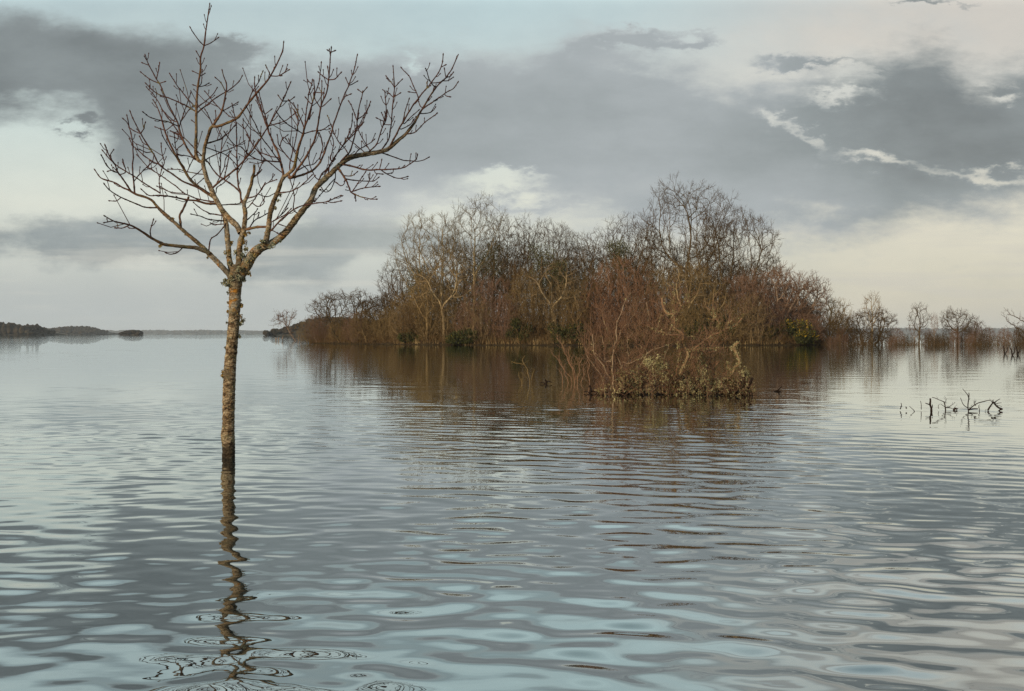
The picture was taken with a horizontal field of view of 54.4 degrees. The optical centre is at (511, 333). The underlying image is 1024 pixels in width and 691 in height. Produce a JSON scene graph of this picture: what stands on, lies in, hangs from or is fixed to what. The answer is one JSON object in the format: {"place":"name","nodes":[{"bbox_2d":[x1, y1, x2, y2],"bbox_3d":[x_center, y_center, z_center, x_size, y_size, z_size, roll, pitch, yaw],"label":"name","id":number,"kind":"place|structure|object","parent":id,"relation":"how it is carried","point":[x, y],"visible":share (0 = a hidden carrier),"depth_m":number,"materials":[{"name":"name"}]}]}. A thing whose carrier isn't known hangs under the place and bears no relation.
{"place":"outdoors","nodes":[
{"label":"outdoors","id":0,"kind":"place"},
{"bbox_2d":[0,333,64,334],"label":"hill","id":1,"kind":"structure","parent":0,"point":[37,334],"depth_m":1306.04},
{"bbox_2d":[0,322,55,334],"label":"woodland","id":2,"kind":"object","parent":1,"relation":"on","point":[17,329],"visible":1,"depth_m":1291.97,"materials":[{"name":"plant"}]},
{"bbox_2d":[56,329,118,334],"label":"hill","id":3,"kind":"structure","parent":0,"point":[109,333],"depth_m":2525.64,"materials":[{"name":"grey"}]},
{"bbox_2d":[48,326,108,334],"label":"hill wood","id":4,"kind":"object","parent":3,"relation":"on","point":[80,330],"visible":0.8,"depth_m":2430.09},
{"bbox_2d":[0,334,1023,690],"bbox_3d":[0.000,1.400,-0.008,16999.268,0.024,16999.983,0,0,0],"label":"water","id":5,"kind":"structure","parent":0,"point":[434,518],"depth_m":7.47,"materials":[{"name":"liquid"}]},
{"bbox_2d":[94,3,458,457],"bbox_3d":[-2.632,-0.779,11.291,4.056,6.372,2.088,0,0,0],"label":"bare tree","id":6,"kind":"object","parent":5,"relation":"in","point":[237,272],"visible":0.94,"depth_m":11.30,"materials":[{"name":"brown plant"}]},
{"bbox_2d":[271,308,296,340],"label":"willow tree","id":7,"kind":"object","parent":5,"relation":"in","point":[285,318],"visible":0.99,"depth_m":201.62,"materials":[{"name":"plant"}]},
{"bbox_2d":[263,317,373,335],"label":"headland","id":8,"kind":"structure","parent":5,"relation":"on","point":[275,331],"depth_m":927.71,"materials":[{"name":"plant"}]},
{"bbox_2d":[550,332,589,382],"bbox_3d":[1.694,0.719,28.392,1.207,1.582,0.554,0,0,0],"label":"sapling","id":9,"kind":"object","parent":5,"relation":"in","point":[578,363],"visible":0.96,"depth_m":28.42,"materials":[{"name":"plant"}]},
{"bbox_2d":[592,349,761,395],"bbox_3d":[3.786,1.030,23.180,3.820,1.564,1.840,0,0,0],"label":"brushwood tangle","id":10,"kind":"object","parent":5,"relation":"in","point":[690,385],"visible":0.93,"depth_m":22.94,"materials":[{"name":"brown plant"}]},
{"bbox_2d":[571,270,687,393],"bbox_3d":[2.733,-0.031,23.245,2.727,3.034,1.446,0,0,0],"label":"willow bush","id":11,"kind":"object","parent":10,"relation":"on","point":[614,346],"visible":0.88,"depth_m":23.20,"materials":[{"name":"plant"}]},
{"bbox_2d":[724,341,740,393],"bbox_3d":[5.115,0.824,23.174,0.484,1.346,0.247,0,0,0],"label":"dead stub","id":12,"kind":"object","parent":10,"relation":"on","point":[732,371],"visible":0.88,"depth_m":23.16,"materials":[{"name":"wood"}]},
{"bbox_2d":[629,273,754,392],"bbox_3d":[4.176,0.032,23.234,3.059,2.950,1.078,0,0,0],"label":"dead bush","id":13,"kind":"object","parent":5,"relation":"in","point":[686,362],"visible":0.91,"depth_m":23.14,"materials":[{"name":"brown plant"}]},
{"bbox_2d":[667,313,740,391],"bbox_3d":[4.638,0.501,24.056,1.792,2.046,1.273,0,0,0],"label":"willow bush","id":14,"kind":"object","parent":5,"relation":"in","point":[711,359],"visible":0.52,"depth_m":24.09,"materials":[{"name":"plant"}]},
{"bbox_2d":[822,312,854,339],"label":"hawthorn tree","id":15,"kind":"object","parent":5,"relation":"in","point":[833,323],"visible":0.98,"depth_m":126.77,"materials":[{"name":"plant"}]},
{"bbox_2d":[841,308,897,344],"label":"hawthorn tree","id":16,"kind":"object","parent":5,"relation":"in","point":[883,319],"visible":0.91,"depth_m":128.59,"materials":[{"name":"plant"}]},
{"bbox_2d":[811,326,1023,344],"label":"flooded stems","id":17,"kind":"object","parent":5,"relation":"in","point":[934,342],"visible":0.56,"depth_m":126.56,"materials":[{"name":"brown plant"}]},
{"bbox_2d":[908,302,931,344],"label":"ash tree","id":18,"kind":"object","parent":5,"relation":"in","point":[916,317],"visible":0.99,"depth_m":127.94,"materials":[{"name":"plant"}]},
{"bbox_2d":[938,306,979,344],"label":"hawthorn tree","id":19,"kind":"object","parent":5,"relation":"in","point":[956,321],"visible":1,"depth_m":129.77,"materials":[{"name":"plant"}]},
{"bbox_2d":[0,0,1023,330],"label":"sky","id":20,"kind":"structure","parent":0,"point":[883,140],"materials":[{"name":"grey"}]},
{"bbox_2d":[318,328,823,345],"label":"island","id":21,"kind":"structure","parent":0,"point":[630,344],"depth_m":123.51,"materials":[{"name":"brown plant"}]},
{"bbox_2d":[304,313,336,342],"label":"alder bush","id":22,"kind":"object","parent":21,"relation":"on","point":[315,333],"visible":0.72,"depth_m":148.99,"materials":[{"name":"brown plant"}]},
{"bbox_2d":[305,288,378,340],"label":"hawthorn tree","id":23,"kind":"object","parent":21,"relation":"on","point":[354,305],"visible":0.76,"depth_m":144.49,"materials":[{"name":"plant"}]},
{"bbox_2d":[340,310,369,341],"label":"alder bush","id":24,"kind":"object","parent":21,"relation":"on","point":[349,320],"visible":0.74,"depth_m":139.56,"materials":[{"name":"brown plant"}]},
{"bbox_2d":[348,308,384,342],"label":"scrub bush","id":25,"kind":"object","parent":21,"relation":"on","point":[364,323],"visible":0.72,"depth_m":137.47,"materials":[{"name":"brown plant"}]},
{"bbox_2d":[354,291,406,328],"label":"hawthorn tree","id":26,"kind":"object","parent":21,"relation":"on","point":[381,302],"visible":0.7,"depth_m":138.19,"materials":[{"name":"plant"}]},
{"bbox_2d":[370,305,398,341],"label":"scrub bush","id":27,"kind":"object","parent":21,"relation":"on","point":[380,330],"visible":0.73,"depth_m":134.84,"materials":[{"name":"brown plant"}]},
{"bbox_2d":[377,272,420,328],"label":"scrub bush","id":28,"kind":"object","parent":21,"relation":"on","point":[389,291],"visible":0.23,"depth_m":143.37,"materials":[{"name":"brown plant"}]},
{"bbox_2d":[382,289,423,335],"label":"scrub bush","id":29,"kind":"object","parent":21,"relation":"on","point":[400,309],"visible":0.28,"depth_m":135.18,"materials":[{"name":"brown plant"}]},
{"bbox_2d":[387,298,420,339],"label":"sallow tree","id":30,"kind":"object","parent":21,"relation":"on","point":[401,318],"visible":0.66,"depth_m":131.40,"materials":[{"name":"brown plant"}]},
{"bbox_2d":[376,251,446,312],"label":"oak tree","id":31,"kind":"object","parent":21,"relation":"on","point":[391,278],"visible":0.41,"depth_m":145.05,"materials":[{"name":"brown plant"}]},
{"bbox_2d":[395,301,433,341],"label":"scrub bush","id":32,"kind":"object","parent":21,"relation":"on","point":[410,321],"visible":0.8,"depth_m":130.21,"materials":[{"name":"brown plant"}]},
{"bbox_2d":[407,271,445,340],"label":"sallow tree","id":33,"kind":"object","parent":21,"relation":"on","point":[433,305],"visible":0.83,"depth_m":129.48,"materials":[{"name":"brown plant"}]},
{"bbox_2d":[403,277,452,333],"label":"scrub bush","id":34,"kind":"object","parent":21,"relation":"on","point":[415,290],"visible":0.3,"depth_m":133.11,"materials":[{"name":"brown plant"}]},
{"bbox_2d":[387,208,471,333],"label":"ash tree","id":35,"kind":"object","parent":21,"relation":"on","point":[421,250],"visible":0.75,"depth_m":133.82,"materials":[{"name":"brown plant"}]},
{"bbox_2d":[414,294,447,342],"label":"scrub bush","id":36,"kind":"object","parent":21,"relation":"on","point":[430,317],"visible":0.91,"depth_m":128.91,"materials":[{"name":"brown plant"}]},
{"bbox_2d":[406,255,475,340],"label":"birch tree","id":37,"kind":"object","parent":21,"relation":"on","point":[452,295],"visible":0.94,"depth_m":127.99,"materials":[{"name":"brown plant"}]},
{"bbox_2d":[433,292,463,337],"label":"sallow bush","id":38,"kind":"object","parent":21,"relation":"on","point":[450,318],"visible":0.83,"depth_m":128.29,"materials":[{"name":"brown plant"}]},
{"bbox_2d":[420,236,486,305],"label":"oak tree","id":39,"kind":"object","parent":21,"relation":"on","point":[452,260],"visible":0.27,"depth_m":147.15,"materials":[{"name":"brown plant"}]},
{"bbox_2d":[434,283,483,338],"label":"scrub bush","id":40,"kind":"object","parent":21,"relation":"on","point":[449,305],"visible":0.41,"depth_m":130.17,"materials":[{"name":"brown plant"}]},
{"bbox_2d":[445,328,477,343],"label":"gorse bush","id":41,"kind":"object","parent":21,"relation":"on","point":[454,337],"visible":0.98,"depth_m":125.10,"materials":[{"name":"green plant"}]},
{"bbox_2d":[440,260,490,325],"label":"scrub bush","id":42,"kind":"object","parent":21,"relation":"on","point":[462,289],"visible":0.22,"depth_m":134.87,"materials":[{"name":"brown plant"}]},
{"bbox_2d":[453,300,483,334],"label":"alder bush","id":43,"kind":"object","parent":21,"relation":"on","point":[461,322],"visible":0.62,"depth_m":126.61,"materials":[{"name":"brown plant"}]},
{"bbox_2d":[431,192,519,334],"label":"ash tree","id":44,"kind":"object","parent":21,"relation":"on","point":[474,273],"visible":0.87,"depth_m":133.40,"materials":[{"name":"brown plant"}]},
{"bbox_2d":[458,290,496,343],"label":"sallow tree","id":45,"kind":"object","parent":21,"relation":"on","point":[476,318],"visible":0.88,"depth_m":125.03,"materials":[{"name":"brown plant"}]},
{"bbox_2d":[456,272,523,336],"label":"alder bush","id":46,"kind":"object","parent":21,"relation":"on","point":[494,297],"visible":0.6,"depth_m":126.40,"materials":[{"name":"brown plant"}]},
{"bbox_2d":[476,241,510,328],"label":"tree","id":47,"kind":"object","parent":21,"relation":"on","point":[493,263],"visible":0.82,"depth_m":133.81,"materials":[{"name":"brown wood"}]},
{"bbox_2d":[472,249,519,328],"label":"scrub bush","id":48,"kind":"object","parent":21,"relation":"on","point":[491,271],"visible":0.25,"depth_m":133.79,"materials":[{"name":"brown plant"}]},
{"bbox_2d":[490,296,521,342],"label":"alder bush","id":49,"kind":"object","parent":21,"relation":"on","point":[506,315],"visible":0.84,"depth_m":124.29,"materials":[{"name":"brown plant"}]},
{"bbox_2d":[477,211,542,313],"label":"oak tree","id":50,"kind":"object","parent":21,"relation":"on","point":[514,241],"visible":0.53,"depth_m":136.00,"materials":[{"name":"brown plant"}]},
{"bbox_2d":[494,252,537,326],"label":"scrub bush","id":51,"kind":"object","parent":21,"relation":"on","point":[514,267],"visible":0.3,"depth_m":133.01,"materials":[{"name":"brown plant"}]},
{"bbox_2d":[505,317,533,342],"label":"gorse bush","id":52,"kind":"object","parent":21,"relation":"on","point":[515,325],"visible":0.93,"depth_m":123.31,"materials":[{"name":"green plant"}]},
{"bbox_2d":[504,266,548,335],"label":"scrub bush","id":53,"kind":"object","parent":21,"relation":"on","point":[520,298],"visible":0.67,"depth_m":125.20,"materials":[{"name":"brown plant"}]},
{"bbox_2d":[504,261,549,327],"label":"scrub bush","id":54,"kind":"object","parent":21,"relation":"on","point":[524,287],"visible":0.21,"depth_m":130.78,"materials":[{"name":"brown plant"}]},
{"bbox_2d":[509,298,549,339],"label":"scrub bush","id":55,"kind":"object","parent":21,"relation":"on","point":[534,324],"visible":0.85,"depth_m":123.38,"materials":[{"name":"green plant"}]},
{"bbox_2d":[527,242,555,333],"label":"tree","id":56,"kind":"object","parent":21,"relation":"on","point":[541,264],"visible":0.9,"depth_m":128.74,"materials":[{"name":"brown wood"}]},
{"bbox_2d":[509,216,583,298],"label":"oak tree","id":57,"kind":"object","parent":21,"relation":"on","point":[554,231],"visible":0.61,"depth_m":136.16,"materials":[{"name":"brown plant"}]},
{"bbox_2d":[517,259,586,321],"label":"birch tree","id":58,"kind":"object","parent":21,"relation":"on","point":[561,293],"visible":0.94,"depth_m":123.58,"materials":[{"name":"brown plant"}]},
{"bbox_2d":[528,280,577,339],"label":"scrub bush","id":59,"kind":"object","parent":21,"relation":"on","point":[557,312],"visible":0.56,"depth_m":124.40,"materials":[{"name":"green plant"}]},
{"bbox_2d":[533,247,575,323],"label":"scrub bush","id":60,"kind":"object","parent":21,"relation":"on","point":[553,282],"visible":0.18,"depth_m":131.24,"materials":[{"name":"brown plant"}]},
{"bbox_2d":[549,256,568,324],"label":"tree","id":61,"kind":"object","parent":21,"relation":"on","point":[564,273],"visible":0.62,"depth_m":129.22,"materials":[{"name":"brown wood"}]},
{"bbox_2d":[544,298,573,340],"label":"sallow bush","id":62,"kind":"object","parent":21,"relation":"on","point":[564,323],"visible":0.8,"depth_m":122.26,"materials":[{"name":"brown plant"}]},
{"bbox_2d":[547,318,587,343],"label":"gorse bush","id":63,"kind":"object","parent":21,"relation":"on","point":[563,331],"visible":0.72,"depth_m":121.59,"materials":[{"name":"green plant"}]},
{"bbox_2d":[308,313,829,344],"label":"undergrowth","id":64,"kind":"object","parent":21,"relation":"on","point":[494,339],"visible":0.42,"depth_m":124.31,"materials":[{"name":"brown plant"}]},
{"bbox_2d":[563,285,591,339],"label":"sallow tree","id":65,"kind":"object","parent":21,"relation":"on","point":[575,299],"visible":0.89,"depth_m":122.26,"materials":[{"name":"brown plant"}]},
{"bbox_2d":[561,296,596,341],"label":"scrub bush","id":66,"kind":"object","parent":21,"relation":"on","point":[580,319],"visible":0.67,"depth_m":121.71,"materials":[{"name":"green plant"}]},
{"bbox_2d":[558,271,603,337],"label":"scrub bush","id":67,"kind":"object","parent":21,"relation":"on","point":[582,282],"visible":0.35,"depth_m":125.48,"materials":[{"name":"brown plant"}]},
{"bbox_2d":[566,248,602,320],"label":"scrub bush","id":68,"kind":"object","parent":21,"relation":"on","point":[576,263],"visible":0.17,"depth_m":133.53,"materials":[{"name":"brown plant"}]},
{"bbox_2d":[394,336,783,344],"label":"dead grass","id":69,"kind":"structure","parent":21,"relation":"on","point":[415,342],"depth_m":122.19,"materials":[{"name":"plant"}]},
{"bbox_2d":[557,226,621,295],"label":"oak tree","id":70,"kind":"object","parent":21,"relation":"on","point":[597,253],"visible":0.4,"depth_m":137.06,"materials":[{"name":"brown plant"}]},
{"bbox_2d":[580,287,615,342],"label":"willow bush","id":71,"kind":"object","parent":21,"relation":"on","point":[593,307],"visible":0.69,"depth_m":122.04,"materials":[{"name":"brown plant"}]},
{"bbox_2d":[595,294,629,340],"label":"willow bush","id":72,"kind":"object","parent":21,"relation":"on","point":[614,317],"visible":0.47,"depth_m":121.66,"materials":[{"name":"brown plant"}]},
{"bbox_2d":[604,236,630,300],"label":"tree","id":73,"kind":"object","parent":21,"relation":"on","point":[617,247],"visible":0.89,"depth_m":130.16,"materials":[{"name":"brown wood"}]},
{"bbox_2d":[595,248,641,327],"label":"scrub bush","id":74,"kind":"object","parent":21,"relation":"on","point":[613,293],"visible":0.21,"depth_m":128.42,"materials":[{"name":"brown plant"}]},
{"bbox_2d":[579,252,659,339],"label":"willow bush","id":75,"kind":"object","parent":21,"relation":"on","point":[614,284],"visible":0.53,"depth_m":123.62,"materials":[{"name":"brown plant"}]},
{"bbox_2d":[595,212,667,296],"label":"oak tree","id":76,"kind":"object","parent":21,"relation":"on","point":[634,234],"visible":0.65,"depth_m":133.98,"materials":[{"name":"brown plant"}]},
{"bbox_2d":[617,241,658,324],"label":"scrub bush","id":77,"kind":"object","parent":21,"relation":"on","point":[647,265],"visible":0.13,"depth_m":131.66,"materials":[{"name":"brown plant"}]},
{"bbox_2d":[632,286,669,340],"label":"willow bush","id":78,"kind":"object","parent":21,"relation":"on","point":[650,302],"visible":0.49,"depth_m":121.57,"materials":[{"name":"brown plant"}]},
{"bbox_2d":[620,226,691,312],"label":"oak tree","id":79,"kind":"object","parent":21,"relation":"on","point":[677,254],"visible":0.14,"depth_m":143.44,"materials":[{"name":"brown plant"}]},
{"bbox_2d":[631,255,681,333],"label":"scrub bush","id":80,"kind":"object","parent":21,"relation":"on","point":[653,281],"visible":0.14,"depth_m":130.28,"materials":[{"name":"brown plant"}]},
{"bbox_2d":[639,260,684,335],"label":"scrub bush","id":81,"kind":"object","parent":21,"relation":"on","point":[660,282],"visible":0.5,"depth_m":123.74,"materials":[{"name":"brown plant"}]},
{"bbox_2d":[655,261,717,327],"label":"birch tree","id":82,"kind":"object","parent":21,"relation":"on","point":[687,277],"visible":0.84,"depth_m":122.85,"materials":[{"name":"brown plant"}]},
{"bbox_2d":[638,170,741,293],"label":"oak tree","id":83,"kind":"object","parent":21,"relation":"on","point":[667,201],"visible":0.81,"depth_m":131.53,"materials":[{"name":"brown plant"}]},
{"bbox_2d":[675,301,707,339],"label":"scrub bush","id":84,"kind":"object","parent":21,"relation":"on","point":[692,319],"visible":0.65,"depth_m":121.51,"materials":[{"name":"brown plant"}]},
{"bbox_2d":[666,258,718,332],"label":"scrub bush","id":85,"kind":"object","parent":21,"relation":"on","point":[693,288],"visible":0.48,"depth_m":123.56,"materials":[{"name":"brown plant"}]},
{"bbox_2d":[669,306,715,340],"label":"gorse bush","id":86,"kind":"object","parent":21,"relation":"on","point":[687,331],"visible":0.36,"depth_m":121.75,"materials":[{"name":"brown plant"}]},
{"bbox_2d":[669,253,722,313],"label":"scrub bush","id":87,"kind":"object","parent":21,"relation":"on","point":[706,266],"visible":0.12,"depth_m":129.47,"materials":[{"name":"brown plant"}]},
{"bbox_2d":[667,232,744,309],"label":"oak tree","id":88,"kind":"object","parent":21,"relation":"on","point":[692,252],"visible":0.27,"depth_m":143.48,"materials":[{"name":"brown plant"}]},
{"bbox_2d":[696,274,729,337],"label":"sallow tree","id":89,"kind":"object","parent":21,"relation":"on","point":[723,297],"visible":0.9,"depth_m":121.73,"materials":[{"name":"brown plant"}]},
{"bbox_2d":[699,269,739,339],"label":"scrub bush","id":90,"kind":"object","parent":21,"relation":"on","point":[723,294],"visible":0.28,"depth_m":124.85,"materials":[{"name":"brown plant"}]},
{"bbox_2d":[714,297,749,342],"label":"scrub bush","id":91,"kind":"object","parent":21,"relation":"on","point":[732,323],"visible":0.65,"depth_m":121.37,"materials":[{"name":"brown plant"}]},
{"bbox_2d":[716,290,755,341],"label":"sallow tree","id":92,"kind":"object","parent":21,"relation":"on","point":[731,299],"visible":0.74,"depth_m":121.28,"materials":[{"name":"brown plant"}]},
{"bbox_2d":[687,204,785,308],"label":"oak tree","id":93,"kind":"object","parent":21,"relation":"on","point":[752,222],"visible":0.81,"depth_m":129.88,"materials":[{"name":"brown plant"}]},
{"bbox_2d":[718,269,774,340],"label":"alder bush","id":94,"kind":"object","parent":21,"relation":"on","point":[746,289],"visible":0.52,"depth_m":124.11,"materials":[{"name":"brown plant"}]},
{"bbox_2d":[736,291,766,341],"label":"sallow bush","id":95,"kind":"object","parent":21,"relation":"on","point":[757,326],"visible":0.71,"depth_m":121.94,"materials":[{"name":"brown plant"}]},
{"bbox_2d":[714,254,791,302],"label":"oak tree","id":96,"kind":"object","parent":21,"relation":"on","point":[764,267],"visible":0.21,"depth_m":138.71,"materials":[{"name":"brown plant"}]},
{"bbox_2d":[736,294,776,342],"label":"sallow tree","id":97,"kind":"object","parent":21,"relation":"on","point":[758,330],"visible":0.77,"depth_m":121.57,"materials":[{"name":"brown plant"}]},
{"bbox_2d":[756,298,788,340],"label":"alder bush","id":98,"kind":"object","parent":21,"relation":"on","point":[776,316],"visible":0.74,"depth_m":122.95,"materials":[{"name":"brown plant"}]},
{"bbox_2d":[731,260,818,323],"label":"alder tree","id":99,"kind":"object","parent":21,"relation":"on","point":[777,280],"visible":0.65,"depth_m":125.98,"materials":[{"name":"brown plant"}]},
{"bbox_2d":[755,282,809,336],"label":"alder bush","id":100,"kind":"object","parent":21,"relation":"on","point":[788,306],"visible":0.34,"depth_m":125.78,"materials":[{"name":"brown plant"}]},
{"bbox_2d":[776,317,818,344],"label":"gorse bush","id":101,"kind":"object","parent":21,"relation":"on","point":[803,336],"visible":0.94,"depth_m":123.26,"materials":[{"name":"green plant"}]},
{"bbox_2d":[764,270,831,330],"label":"alder tree","id":102,"kind":"object","parent":21,"relation":"on","point":[817,290],"visible":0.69,"depth_m":127.30,"materials":[{"name":"brown plant"}]},
{"bbox_2d":[793,313,826,341],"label":"alder bush","id":103,"kind":"object","parent":21,"relation":"on","point":[818,327],"visible":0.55,"depth_m":124.83,"materials":[{"name":"brown plant"}]},
{"bbox_2d":[806,294,853,339],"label":"willow tree","id":104,"kind":"object","parent":21,"relation":"on","point":[834,307],"visible":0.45,"depth_m":131.67,"materials":[{"name":"brown plant"}]},
{"bbox_2d":[144,331,1012,333],"bbox_3d":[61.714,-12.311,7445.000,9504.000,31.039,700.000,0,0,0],"label":"shore","id":105,"kind":"structure","parent":0,"point":[830,333],"depth_m":7140.42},
{"bbox_2d":[105,328,1023,333],"bbox_3d":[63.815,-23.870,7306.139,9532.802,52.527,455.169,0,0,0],"label":"shore wood","id":106,"kind":"object","parent":105,"relation":"on","point":[996,330],"visible":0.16,"depth_m":7133.58,"materials":[{"name":"plant"}]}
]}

